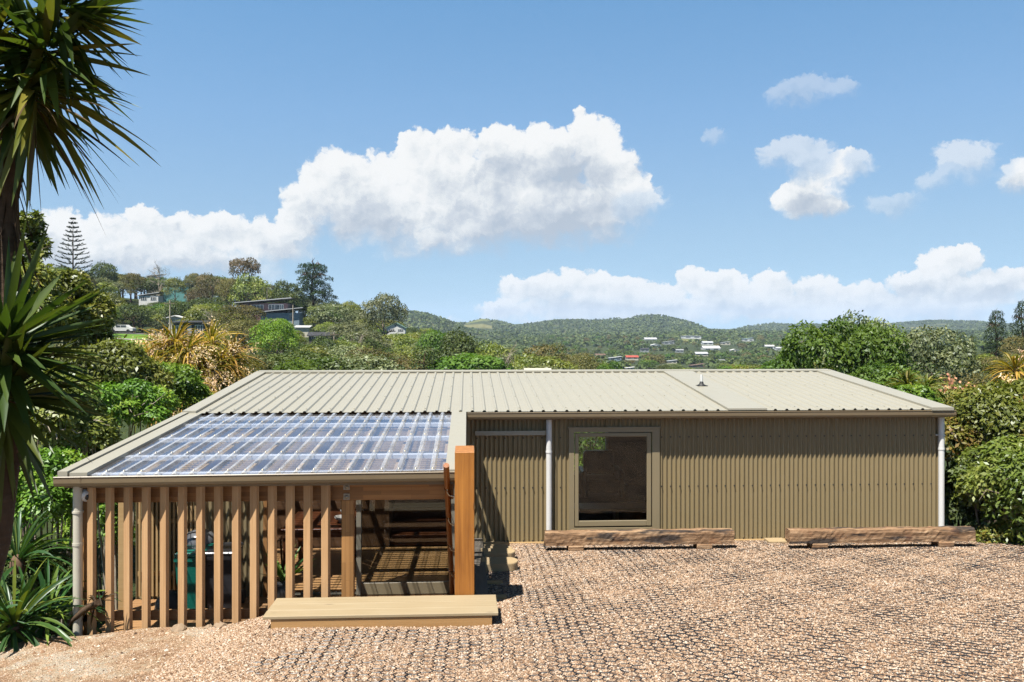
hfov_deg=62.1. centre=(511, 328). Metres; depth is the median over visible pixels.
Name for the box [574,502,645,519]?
table
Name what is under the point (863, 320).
silvery tree
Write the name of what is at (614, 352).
village tree
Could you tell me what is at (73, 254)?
norfolk pine
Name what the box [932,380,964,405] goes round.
olive tree
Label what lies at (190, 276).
scrub tree
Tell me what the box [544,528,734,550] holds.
sleeper bench
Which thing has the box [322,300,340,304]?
dark tree
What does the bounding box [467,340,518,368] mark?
olive tree
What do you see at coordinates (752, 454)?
house
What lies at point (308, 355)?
dark tree
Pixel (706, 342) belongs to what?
house
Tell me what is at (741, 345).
village tree
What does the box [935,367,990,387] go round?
scrub tree
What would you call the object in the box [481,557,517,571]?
timber slab
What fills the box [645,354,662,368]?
village tree
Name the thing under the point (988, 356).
olive tree
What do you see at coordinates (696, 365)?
house
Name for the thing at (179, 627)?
rock
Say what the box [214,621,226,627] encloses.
rock
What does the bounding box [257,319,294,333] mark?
silvery tree
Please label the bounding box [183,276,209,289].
silvery tree
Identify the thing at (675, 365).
silvery tree
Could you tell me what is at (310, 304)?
silvery tree
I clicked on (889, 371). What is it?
round tree
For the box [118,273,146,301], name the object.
scrub tree
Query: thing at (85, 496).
security camera
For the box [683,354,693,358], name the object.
village tree
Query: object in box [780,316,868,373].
round tree
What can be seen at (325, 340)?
dark tree
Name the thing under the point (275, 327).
lime tree
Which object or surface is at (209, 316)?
bare tree
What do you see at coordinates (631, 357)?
house
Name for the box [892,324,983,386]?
silvery tree
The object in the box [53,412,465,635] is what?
pergola
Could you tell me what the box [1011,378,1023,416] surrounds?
shrub
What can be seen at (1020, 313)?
pine tree
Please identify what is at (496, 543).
timber slab
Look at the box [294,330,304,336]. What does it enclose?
olive tree
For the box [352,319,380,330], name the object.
olive tree
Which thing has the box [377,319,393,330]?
olive tree
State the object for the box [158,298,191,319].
dark tree
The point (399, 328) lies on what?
house
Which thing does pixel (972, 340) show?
conifer
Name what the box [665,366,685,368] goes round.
dark tree
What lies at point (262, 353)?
dark tree
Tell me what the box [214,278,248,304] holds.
scrub tree
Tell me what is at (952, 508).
shrub
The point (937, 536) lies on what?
sleeper bench
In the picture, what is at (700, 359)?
village tree
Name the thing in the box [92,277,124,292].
silvery tree
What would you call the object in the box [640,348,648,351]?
house
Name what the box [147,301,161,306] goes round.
dark tree
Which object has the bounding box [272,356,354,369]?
round tree
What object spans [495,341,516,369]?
bare tree
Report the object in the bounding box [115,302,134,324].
olive tree
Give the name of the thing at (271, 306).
window
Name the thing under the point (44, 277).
shrub
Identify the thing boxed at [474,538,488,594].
edging plank
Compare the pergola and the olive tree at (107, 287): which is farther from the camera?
the olive tree at (107, 287)
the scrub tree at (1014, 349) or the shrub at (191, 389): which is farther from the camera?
the scrub tree at (1014, 349)
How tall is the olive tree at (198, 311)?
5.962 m
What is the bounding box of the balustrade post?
[455,446,473,594]
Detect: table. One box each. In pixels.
[281,511,355,574]
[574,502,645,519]
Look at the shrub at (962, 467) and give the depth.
14.35 m
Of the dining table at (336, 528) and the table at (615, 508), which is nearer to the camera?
the dining table at (336, 528)
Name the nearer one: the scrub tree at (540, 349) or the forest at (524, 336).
the scrub tree at (540, 349)
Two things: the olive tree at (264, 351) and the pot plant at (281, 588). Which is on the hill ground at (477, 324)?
the olive tree at (264, 351)
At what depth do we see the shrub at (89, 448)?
16.23 m
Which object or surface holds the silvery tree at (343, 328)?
on the hill ground at (477, 324)
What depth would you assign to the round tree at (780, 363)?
39.74 m
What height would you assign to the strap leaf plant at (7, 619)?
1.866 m
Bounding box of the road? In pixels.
[114,332,156,334]
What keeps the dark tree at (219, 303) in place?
on the hill ground at (477, 324)
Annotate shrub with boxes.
[0,534,72,637]
[14,445,87,636]
[16,262,78,601]
[18,209,53,509]
[25,368,123,636]
[35,266,119,564]
[39,426,107,558]
[48,334,175,605]
[52,502,135,609]
[53,314,116,449]
[63,377,181,609]
[140,360,213,450]
[574,432,604,470]
[889,382,942,402]
[937,373,1020,469]
[944,379,1023,522]
[945,444,1023,534]
[945,469,989,528]
[963,433,1023,543]
[975,505,1023,545]
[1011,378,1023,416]
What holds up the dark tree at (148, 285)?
on the hill ground at (477, 324)
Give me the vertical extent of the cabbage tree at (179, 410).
3.503 m
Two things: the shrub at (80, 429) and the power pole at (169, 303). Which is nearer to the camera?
the shrub at (80, 429)
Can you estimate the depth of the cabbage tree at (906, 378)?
21.06 m
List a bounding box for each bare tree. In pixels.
[147,259,170,295]
[201,308,220,325]
[350,330,366,345]
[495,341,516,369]
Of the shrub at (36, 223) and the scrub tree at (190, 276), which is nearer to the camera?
the shrub at (36, 223)
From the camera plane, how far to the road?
153.43 m
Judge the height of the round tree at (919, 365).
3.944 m
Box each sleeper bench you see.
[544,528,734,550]
[785,526,975,549]
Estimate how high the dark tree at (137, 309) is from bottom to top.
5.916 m
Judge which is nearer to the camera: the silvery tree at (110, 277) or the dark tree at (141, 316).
the dark tree at (141, 316)
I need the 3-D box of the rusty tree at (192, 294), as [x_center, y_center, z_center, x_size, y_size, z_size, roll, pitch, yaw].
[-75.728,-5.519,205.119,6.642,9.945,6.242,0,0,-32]
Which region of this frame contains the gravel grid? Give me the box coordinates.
[248,539,1023,681]
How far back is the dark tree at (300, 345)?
122.73 m
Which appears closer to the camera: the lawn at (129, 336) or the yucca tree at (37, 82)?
the yucca tree at (37, 82)
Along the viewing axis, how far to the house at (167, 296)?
234.97 m
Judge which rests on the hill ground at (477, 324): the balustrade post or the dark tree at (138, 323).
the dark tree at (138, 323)
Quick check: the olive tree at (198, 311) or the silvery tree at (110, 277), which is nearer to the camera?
the olive tree at (198, 311)
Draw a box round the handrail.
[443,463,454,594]
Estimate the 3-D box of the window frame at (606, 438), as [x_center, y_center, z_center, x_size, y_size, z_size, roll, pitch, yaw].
[1.369,2.531,18.662,1.488,1.363,0.070,0,0,-3]
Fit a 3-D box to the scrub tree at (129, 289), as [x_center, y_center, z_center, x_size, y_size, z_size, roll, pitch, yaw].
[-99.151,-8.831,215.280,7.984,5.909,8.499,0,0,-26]
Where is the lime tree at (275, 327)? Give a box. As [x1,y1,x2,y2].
[248,317,299,354]
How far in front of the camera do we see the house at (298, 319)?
194.11 m
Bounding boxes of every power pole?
[164,300,174,334]
[292,305,293,324]
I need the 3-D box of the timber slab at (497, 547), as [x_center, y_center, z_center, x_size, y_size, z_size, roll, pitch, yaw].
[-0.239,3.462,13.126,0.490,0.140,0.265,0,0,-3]
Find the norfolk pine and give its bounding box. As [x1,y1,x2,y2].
[51,217,104,291]
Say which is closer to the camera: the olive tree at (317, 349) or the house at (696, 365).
the olive tree at (317, 349)
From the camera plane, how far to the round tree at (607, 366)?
89.59 m
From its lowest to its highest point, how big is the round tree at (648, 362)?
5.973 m
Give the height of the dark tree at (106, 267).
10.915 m
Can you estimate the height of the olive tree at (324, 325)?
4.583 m
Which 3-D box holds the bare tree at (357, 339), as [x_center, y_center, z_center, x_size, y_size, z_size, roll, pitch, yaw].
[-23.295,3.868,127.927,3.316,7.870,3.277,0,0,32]
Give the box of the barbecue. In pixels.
[187,529,213,545]
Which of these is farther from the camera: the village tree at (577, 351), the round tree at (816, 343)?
the village tree at (577, 351)
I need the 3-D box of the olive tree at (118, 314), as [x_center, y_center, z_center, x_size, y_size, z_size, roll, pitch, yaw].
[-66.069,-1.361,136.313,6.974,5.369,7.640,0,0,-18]
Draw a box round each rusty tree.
[183,285,211,304]
[192,272,229,296]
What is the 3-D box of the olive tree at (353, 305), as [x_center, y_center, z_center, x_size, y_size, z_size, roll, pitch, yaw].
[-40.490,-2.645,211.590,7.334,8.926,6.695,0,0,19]
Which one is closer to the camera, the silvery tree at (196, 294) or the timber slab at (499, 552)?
the timber slab at (499, 552)
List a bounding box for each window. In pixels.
[195,325,202,333]
[268,304,277,309]
[278,304,283,309]
[568,426,660,529]
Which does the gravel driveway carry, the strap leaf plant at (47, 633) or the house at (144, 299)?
the strap leaf plant at (47, 633)
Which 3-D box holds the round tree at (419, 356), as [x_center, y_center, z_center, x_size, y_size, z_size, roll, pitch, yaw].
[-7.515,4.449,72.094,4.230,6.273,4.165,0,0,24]
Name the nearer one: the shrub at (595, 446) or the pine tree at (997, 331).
the shrub at (595, 446)
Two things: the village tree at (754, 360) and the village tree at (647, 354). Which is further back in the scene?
the village tree at (647, 354)
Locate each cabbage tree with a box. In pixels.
[117,316,266,442]
[145,362,226,431]
[884,367,952,403]
[981,346,1023,533]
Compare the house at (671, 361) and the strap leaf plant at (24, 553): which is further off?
the house at (671, 361)
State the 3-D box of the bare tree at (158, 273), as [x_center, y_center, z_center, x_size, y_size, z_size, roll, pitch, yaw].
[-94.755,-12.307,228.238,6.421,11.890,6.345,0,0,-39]
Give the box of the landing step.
[263,595,497,628]
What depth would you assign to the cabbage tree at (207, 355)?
24.84 m
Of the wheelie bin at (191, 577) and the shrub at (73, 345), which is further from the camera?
the shrub at (73, 345)
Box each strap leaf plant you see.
[0,508,72,624]
[0,549,106,651]
[0,557,121,644]
[1,591,66,642]
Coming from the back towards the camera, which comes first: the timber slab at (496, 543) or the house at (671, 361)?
the house at (671, 361)
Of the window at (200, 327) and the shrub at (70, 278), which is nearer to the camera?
the shrub at (70, 278)
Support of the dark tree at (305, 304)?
on the hill ground at (477, 324)
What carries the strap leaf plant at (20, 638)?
on the gravel driveway
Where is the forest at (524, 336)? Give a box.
[377,310,1023,368]
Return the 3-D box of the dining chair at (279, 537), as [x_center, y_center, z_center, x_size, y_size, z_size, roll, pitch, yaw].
[-3.635,3.099,12.427,0.492,0.903,0.428,0,0,-3]
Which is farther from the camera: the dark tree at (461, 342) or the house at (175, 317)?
the house at (175, 317)
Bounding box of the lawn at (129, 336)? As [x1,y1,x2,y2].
[112,333,170,351]
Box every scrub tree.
[116,282,136,302]
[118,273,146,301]
[181,273,204,288]
[204,304,266,340]
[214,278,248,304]
[216,320,255,346]
[220,319,264,351]
[238,354,278,376]
[338,346,409,369]
[363,351,427,369]
[522,342,571,366]
[563,353,599,369]
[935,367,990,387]
[961,356,1021,382]
[997,335,1023,357]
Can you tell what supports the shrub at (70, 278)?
on the hill ground at (477, 324)
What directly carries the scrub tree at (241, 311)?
on the hill ground at (477, 324)
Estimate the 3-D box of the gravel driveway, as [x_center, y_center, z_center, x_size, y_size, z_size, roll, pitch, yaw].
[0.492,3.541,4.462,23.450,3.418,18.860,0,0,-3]
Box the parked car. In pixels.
[111,325,135,332]
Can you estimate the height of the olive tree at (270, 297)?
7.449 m
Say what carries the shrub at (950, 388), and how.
on the hill ground at (477, 324)
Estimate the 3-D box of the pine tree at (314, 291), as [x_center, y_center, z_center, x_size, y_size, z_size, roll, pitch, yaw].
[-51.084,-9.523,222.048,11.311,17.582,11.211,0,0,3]
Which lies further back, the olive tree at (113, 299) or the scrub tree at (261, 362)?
the olive tree at (113, 299)
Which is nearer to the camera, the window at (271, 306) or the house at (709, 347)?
the window at (271, 306)
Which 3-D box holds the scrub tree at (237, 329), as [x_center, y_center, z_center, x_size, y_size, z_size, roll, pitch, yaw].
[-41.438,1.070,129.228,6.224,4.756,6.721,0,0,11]
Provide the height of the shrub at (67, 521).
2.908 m
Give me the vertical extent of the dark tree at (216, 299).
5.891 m
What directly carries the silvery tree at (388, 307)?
on the hill ground at (477, 324)
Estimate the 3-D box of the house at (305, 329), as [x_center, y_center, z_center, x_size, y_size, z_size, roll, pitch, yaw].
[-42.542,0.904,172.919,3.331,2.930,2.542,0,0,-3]
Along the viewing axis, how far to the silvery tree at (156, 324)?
165.58 m
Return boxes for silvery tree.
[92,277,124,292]
[95,274,124,281]
[147,311,167,330]
[147,321,167,333]
[182,287,214,296]
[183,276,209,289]
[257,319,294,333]
[300,298,324,306]
[306,303,359,331]
[319,343,378,357]
[322,352,408,369]
[326,320,374,339]
[339,310,380,324]
[341,328,394,348]
[358,292,408,334]
[514,364,570,369]
[667,363,682,368]
[813,309,906,375]
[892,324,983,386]
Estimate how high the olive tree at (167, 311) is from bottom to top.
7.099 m
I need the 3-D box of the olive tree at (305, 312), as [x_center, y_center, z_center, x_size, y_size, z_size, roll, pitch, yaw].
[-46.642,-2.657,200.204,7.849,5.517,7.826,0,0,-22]
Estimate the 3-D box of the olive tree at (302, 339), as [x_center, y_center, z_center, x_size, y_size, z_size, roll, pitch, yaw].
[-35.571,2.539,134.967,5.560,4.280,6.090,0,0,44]
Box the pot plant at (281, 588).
[263,548,315,597]
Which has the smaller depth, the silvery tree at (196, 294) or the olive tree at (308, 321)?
the olive tree at (308, 321)
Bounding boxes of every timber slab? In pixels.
[481,548,514,557]
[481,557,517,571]
[483,541,508,545]
[483,546,511,548]
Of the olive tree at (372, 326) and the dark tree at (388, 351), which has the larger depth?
the olive tree at (372, 326)
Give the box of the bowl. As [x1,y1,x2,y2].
[334,515,341,522]
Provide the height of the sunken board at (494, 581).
0.078 m
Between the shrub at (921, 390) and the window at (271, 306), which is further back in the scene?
the window at (271, 306)
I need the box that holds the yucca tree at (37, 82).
[0,0,158,580]
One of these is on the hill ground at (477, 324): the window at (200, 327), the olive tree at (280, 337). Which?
the olive tree at (280, 337)
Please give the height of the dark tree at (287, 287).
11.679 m
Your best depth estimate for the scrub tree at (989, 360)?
61.73 m
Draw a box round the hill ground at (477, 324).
[1,298,1012,641]
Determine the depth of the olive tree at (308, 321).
183.63 m
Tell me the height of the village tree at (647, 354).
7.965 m
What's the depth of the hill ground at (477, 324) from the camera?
195.31 m
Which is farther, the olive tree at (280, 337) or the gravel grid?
the olive tree at (280, 337)
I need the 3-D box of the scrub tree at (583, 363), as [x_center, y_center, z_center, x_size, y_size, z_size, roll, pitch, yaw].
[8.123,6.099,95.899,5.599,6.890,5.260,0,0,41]
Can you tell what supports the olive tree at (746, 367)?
on the hill ground at (477, 324)
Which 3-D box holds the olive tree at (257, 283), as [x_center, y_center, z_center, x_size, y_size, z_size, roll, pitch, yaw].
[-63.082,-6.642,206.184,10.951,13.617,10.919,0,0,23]
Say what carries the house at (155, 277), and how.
on the hill ground at (477, 324)
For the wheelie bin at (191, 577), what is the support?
on the pergola
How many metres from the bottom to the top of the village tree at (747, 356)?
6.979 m
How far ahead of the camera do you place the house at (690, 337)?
1000.06 m
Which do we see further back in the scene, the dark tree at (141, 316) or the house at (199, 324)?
the dark tree at (141, 316)
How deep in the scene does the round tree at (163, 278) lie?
244.27 m
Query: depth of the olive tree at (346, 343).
116.56 m
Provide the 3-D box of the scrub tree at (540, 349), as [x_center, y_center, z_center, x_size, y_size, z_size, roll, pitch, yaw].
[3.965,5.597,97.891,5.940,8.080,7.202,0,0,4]
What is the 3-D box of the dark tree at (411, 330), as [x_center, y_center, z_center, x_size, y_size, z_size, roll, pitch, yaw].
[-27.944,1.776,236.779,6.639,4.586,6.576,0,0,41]
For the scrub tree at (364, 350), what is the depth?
72.15 m
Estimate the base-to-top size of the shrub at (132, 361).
5.056 m
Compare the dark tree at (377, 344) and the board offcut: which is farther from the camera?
the dark tree at (377, 344)
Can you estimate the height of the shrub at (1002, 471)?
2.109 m
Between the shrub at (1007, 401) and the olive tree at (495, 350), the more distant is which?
the olive tree at (495, 350)
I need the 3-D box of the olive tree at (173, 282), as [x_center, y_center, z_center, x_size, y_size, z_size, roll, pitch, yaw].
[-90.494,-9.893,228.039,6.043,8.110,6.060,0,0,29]
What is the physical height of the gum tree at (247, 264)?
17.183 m
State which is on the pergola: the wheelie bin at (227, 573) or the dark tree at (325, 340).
the wheelie bin at (227, 573)
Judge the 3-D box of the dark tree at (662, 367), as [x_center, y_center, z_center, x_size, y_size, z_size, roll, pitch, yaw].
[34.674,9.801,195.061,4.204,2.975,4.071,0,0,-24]
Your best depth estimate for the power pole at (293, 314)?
189.95 m
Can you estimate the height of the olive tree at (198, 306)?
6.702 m
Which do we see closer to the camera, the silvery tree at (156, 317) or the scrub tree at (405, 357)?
the scrub tree at (405, 357)
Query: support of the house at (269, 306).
on the hill ground at (477, 324)
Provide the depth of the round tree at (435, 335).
111.14 m
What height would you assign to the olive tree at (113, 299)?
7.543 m
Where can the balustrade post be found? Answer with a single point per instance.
(464, 520)
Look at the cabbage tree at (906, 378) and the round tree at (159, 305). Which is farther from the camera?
the round tree at (159, 305)
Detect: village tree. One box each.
[571,349,581,354]
[591,348,600,353]
[610,349,619,354]
[641,353,657,359]
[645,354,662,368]
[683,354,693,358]
[695,356,704,363]
[714,352,727,358]
[737,342,745,348]
[741,354,752,359]
[747,357,758,364]
[757,353,771,358]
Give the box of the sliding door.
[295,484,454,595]
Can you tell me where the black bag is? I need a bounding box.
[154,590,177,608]
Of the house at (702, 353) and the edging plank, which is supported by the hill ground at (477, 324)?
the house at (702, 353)
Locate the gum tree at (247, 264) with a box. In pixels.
[218,257,261,304]
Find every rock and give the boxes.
[170,623,186,631]
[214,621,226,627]
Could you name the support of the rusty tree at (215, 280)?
on the hill ground at (477, 324)
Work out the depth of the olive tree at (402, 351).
124.67 m
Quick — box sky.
[0,0,1023,328]
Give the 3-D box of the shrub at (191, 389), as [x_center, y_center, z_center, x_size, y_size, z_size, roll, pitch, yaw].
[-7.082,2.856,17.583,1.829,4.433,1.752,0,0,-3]
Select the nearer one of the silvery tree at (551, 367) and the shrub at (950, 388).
the shrub at (950, 388)
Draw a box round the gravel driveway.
[0,538,1023,681]
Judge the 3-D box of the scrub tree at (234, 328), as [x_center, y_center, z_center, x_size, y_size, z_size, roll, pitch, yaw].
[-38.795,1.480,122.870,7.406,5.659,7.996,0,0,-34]
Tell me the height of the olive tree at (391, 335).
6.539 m
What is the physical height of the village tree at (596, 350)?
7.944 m
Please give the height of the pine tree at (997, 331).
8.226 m
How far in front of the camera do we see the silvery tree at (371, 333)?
138.72 m
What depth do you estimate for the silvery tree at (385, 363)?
57.40 m
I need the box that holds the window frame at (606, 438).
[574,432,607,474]
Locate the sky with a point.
(717, 164)
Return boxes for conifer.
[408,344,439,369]
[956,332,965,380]
[968,335,977,365]
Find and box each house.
[137,292,163,306]
[147,274,163,295]
[163,284,193,302]
[166,315,182,334]
[172,320,214,335]
[182,369,956,547]
[234,297,299,319]
[257,307,307,325]
[294,326,311,336]
[307,332,332,342]
[385,323,406,334]
[524,368,550,369]
[608,356,621,360]
[625,355,638,359]
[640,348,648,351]
[643,337,656,339]
[667,360,676,363]
[675,349,683,352]
[681,336,700,338]
[689,363,704,366]
[695,352,707,355]
[700,341,712,344]
[700,346,719,349]
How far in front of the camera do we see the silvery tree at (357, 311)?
202.29 m
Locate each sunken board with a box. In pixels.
[487,580,502,583]
[493,594,506,599]
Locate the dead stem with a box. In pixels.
[67,591,114,631]
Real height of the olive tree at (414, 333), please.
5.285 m
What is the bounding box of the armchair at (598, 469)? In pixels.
[579,450,624,497]
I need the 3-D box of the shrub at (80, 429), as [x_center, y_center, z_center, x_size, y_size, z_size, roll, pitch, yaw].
[-6.951,2.826,12.887,1.925,4.657,1.681,0,0,-3]
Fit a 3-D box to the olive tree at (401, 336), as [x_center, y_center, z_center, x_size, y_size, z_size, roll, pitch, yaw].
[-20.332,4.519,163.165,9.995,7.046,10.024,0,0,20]
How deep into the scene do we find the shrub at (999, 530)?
13.73 m
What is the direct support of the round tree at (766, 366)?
on the hill ground at (477, 324)
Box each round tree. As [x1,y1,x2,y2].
[142,303,167,331]
[147,277,165,295]
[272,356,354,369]
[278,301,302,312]
[415,328,452,360]
[426,352,514,369]
[596,360,622,368]
[640,359,659,368]
[717,364,749,368]
[755,360,804,368]
[771,347,814,368]
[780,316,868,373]
[839,320,915,382]
[850,360,924,387]
[905,357,935,374]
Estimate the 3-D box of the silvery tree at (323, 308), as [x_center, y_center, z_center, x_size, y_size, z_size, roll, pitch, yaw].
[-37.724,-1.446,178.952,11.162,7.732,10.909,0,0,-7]
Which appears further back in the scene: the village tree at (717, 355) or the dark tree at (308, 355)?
the village tree at (717, 355)
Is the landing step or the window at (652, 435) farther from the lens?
the window at (652, 435)
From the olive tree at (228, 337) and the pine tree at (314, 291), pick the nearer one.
the olive tree at (228, 337)
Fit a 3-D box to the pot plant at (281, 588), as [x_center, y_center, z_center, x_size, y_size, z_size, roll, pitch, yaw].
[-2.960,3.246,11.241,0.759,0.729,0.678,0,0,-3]
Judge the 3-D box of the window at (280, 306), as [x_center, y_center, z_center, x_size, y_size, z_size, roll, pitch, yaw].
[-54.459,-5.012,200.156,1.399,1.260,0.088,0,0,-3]
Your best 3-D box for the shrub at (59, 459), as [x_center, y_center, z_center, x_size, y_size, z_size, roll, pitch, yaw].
[-6.764,3.414,12.308,1.402,3.479,1.395,0,0,-3]
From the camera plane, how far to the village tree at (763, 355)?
479.02 m
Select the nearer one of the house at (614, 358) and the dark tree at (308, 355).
the dark tree at (308, 355)
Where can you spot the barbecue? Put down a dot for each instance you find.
(191, 537)
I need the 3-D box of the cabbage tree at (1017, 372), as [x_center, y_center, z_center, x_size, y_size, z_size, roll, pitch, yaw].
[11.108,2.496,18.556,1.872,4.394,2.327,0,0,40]
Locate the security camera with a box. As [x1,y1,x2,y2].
[82,489,88,501]
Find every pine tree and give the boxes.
[294,258,337,306]
[980,310,1009,375]
[1007,300,1023,353]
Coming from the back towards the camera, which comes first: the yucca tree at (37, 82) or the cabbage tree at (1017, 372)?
the cabbage tree at (1017, 372)
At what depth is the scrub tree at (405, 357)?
79.77 m
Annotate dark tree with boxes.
[87,260,118,281]
[116,303,156,332]
[125,305,153,330]
[127,278,160,293]
[127,317,152,332]
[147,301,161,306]
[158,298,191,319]
[179,296,215,316]
[204,300,232,317]
[207,296,232,306]
[244,351,283,366]
[255,347,331,370]
[271,280,306,304]
[278,342,312,355]
[283,300,307,310]
[311,334,339,352]
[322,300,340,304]
[339,336,385,350]
[377,347,393,353]
[406,327,422,333]
[429,327,480,369]
[655,364,671,368]
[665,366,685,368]
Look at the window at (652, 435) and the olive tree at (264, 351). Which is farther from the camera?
the olive tree at (264, 351)
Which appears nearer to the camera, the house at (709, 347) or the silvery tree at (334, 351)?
the silvery tree at (334, 351)
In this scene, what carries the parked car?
on the road
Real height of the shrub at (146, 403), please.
4.328 m
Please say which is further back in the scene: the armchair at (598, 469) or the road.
the road
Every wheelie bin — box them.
[174,543,213,608]
[205,542,245,607]
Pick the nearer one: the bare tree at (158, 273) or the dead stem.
the dead stem
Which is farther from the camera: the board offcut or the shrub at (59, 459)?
the board offcut
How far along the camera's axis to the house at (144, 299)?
215.01 m
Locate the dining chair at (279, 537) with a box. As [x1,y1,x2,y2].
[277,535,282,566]
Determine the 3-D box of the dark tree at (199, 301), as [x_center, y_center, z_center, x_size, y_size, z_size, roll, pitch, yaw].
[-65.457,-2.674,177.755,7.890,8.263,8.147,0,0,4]
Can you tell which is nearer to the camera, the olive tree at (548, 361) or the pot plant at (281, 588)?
the pot plant at (281, 588)
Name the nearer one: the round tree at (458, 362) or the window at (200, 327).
the round tree at (458, 362)
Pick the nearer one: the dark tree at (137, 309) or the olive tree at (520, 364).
the olive tree at (520, 364)
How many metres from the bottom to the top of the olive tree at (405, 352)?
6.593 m
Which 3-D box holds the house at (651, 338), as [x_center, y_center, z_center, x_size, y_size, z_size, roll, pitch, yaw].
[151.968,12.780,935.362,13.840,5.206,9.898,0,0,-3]
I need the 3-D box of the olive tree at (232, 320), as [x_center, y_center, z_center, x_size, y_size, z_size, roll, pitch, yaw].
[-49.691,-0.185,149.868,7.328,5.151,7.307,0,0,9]
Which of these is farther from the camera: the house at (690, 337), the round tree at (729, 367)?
the house at (690, 337)
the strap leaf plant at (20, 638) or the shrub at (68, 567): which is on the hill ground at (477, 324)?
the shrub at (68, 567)
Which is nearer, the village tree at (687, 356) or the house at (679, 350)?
the village tree at (687, 356)
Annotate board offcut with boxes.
[764,538,786,542]
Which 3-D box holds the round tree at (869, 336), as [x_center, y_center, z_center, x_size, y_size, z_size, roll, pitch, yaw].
[16.487,2.548,39.130,3.418,5.876,3.236,0,0,-26]
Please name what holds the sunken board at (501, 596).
on the gravel driveway
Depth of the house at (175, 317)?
165.97 m
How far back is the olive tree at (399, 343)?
151.96 m
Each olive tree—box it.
[93,282,119,298]
[107,292,126,303]
[113,305,122,319]
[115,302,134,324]
[150,302,193,320]
[161,277,185,301]
[182,305,225,322]
[186,303,221,318]
[212,314,250,339]
[215,334,236,346]
[227,272,271,304]
[252,289,277,302]
[253,338,296,369]
[261,331,300,351]
[293,344,335,359]
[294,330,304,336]
[294,333,305,343]
[300,306,320,326]
[303,315,336,329]
[312,321,339,332]
[320,339,374,352]
[340,300,363,321]
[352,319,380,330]
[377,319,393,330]
[380,332,409,342]
[387,336,418,350]
[389,334,419,346]
[392,345,420,369]
[393,350,449,369]
[404,332,421,335]
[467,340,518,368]
[511,353,578,369]
[511,356,540,369]
[730,364,760,368]
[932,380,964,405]
[948,353,1002,379]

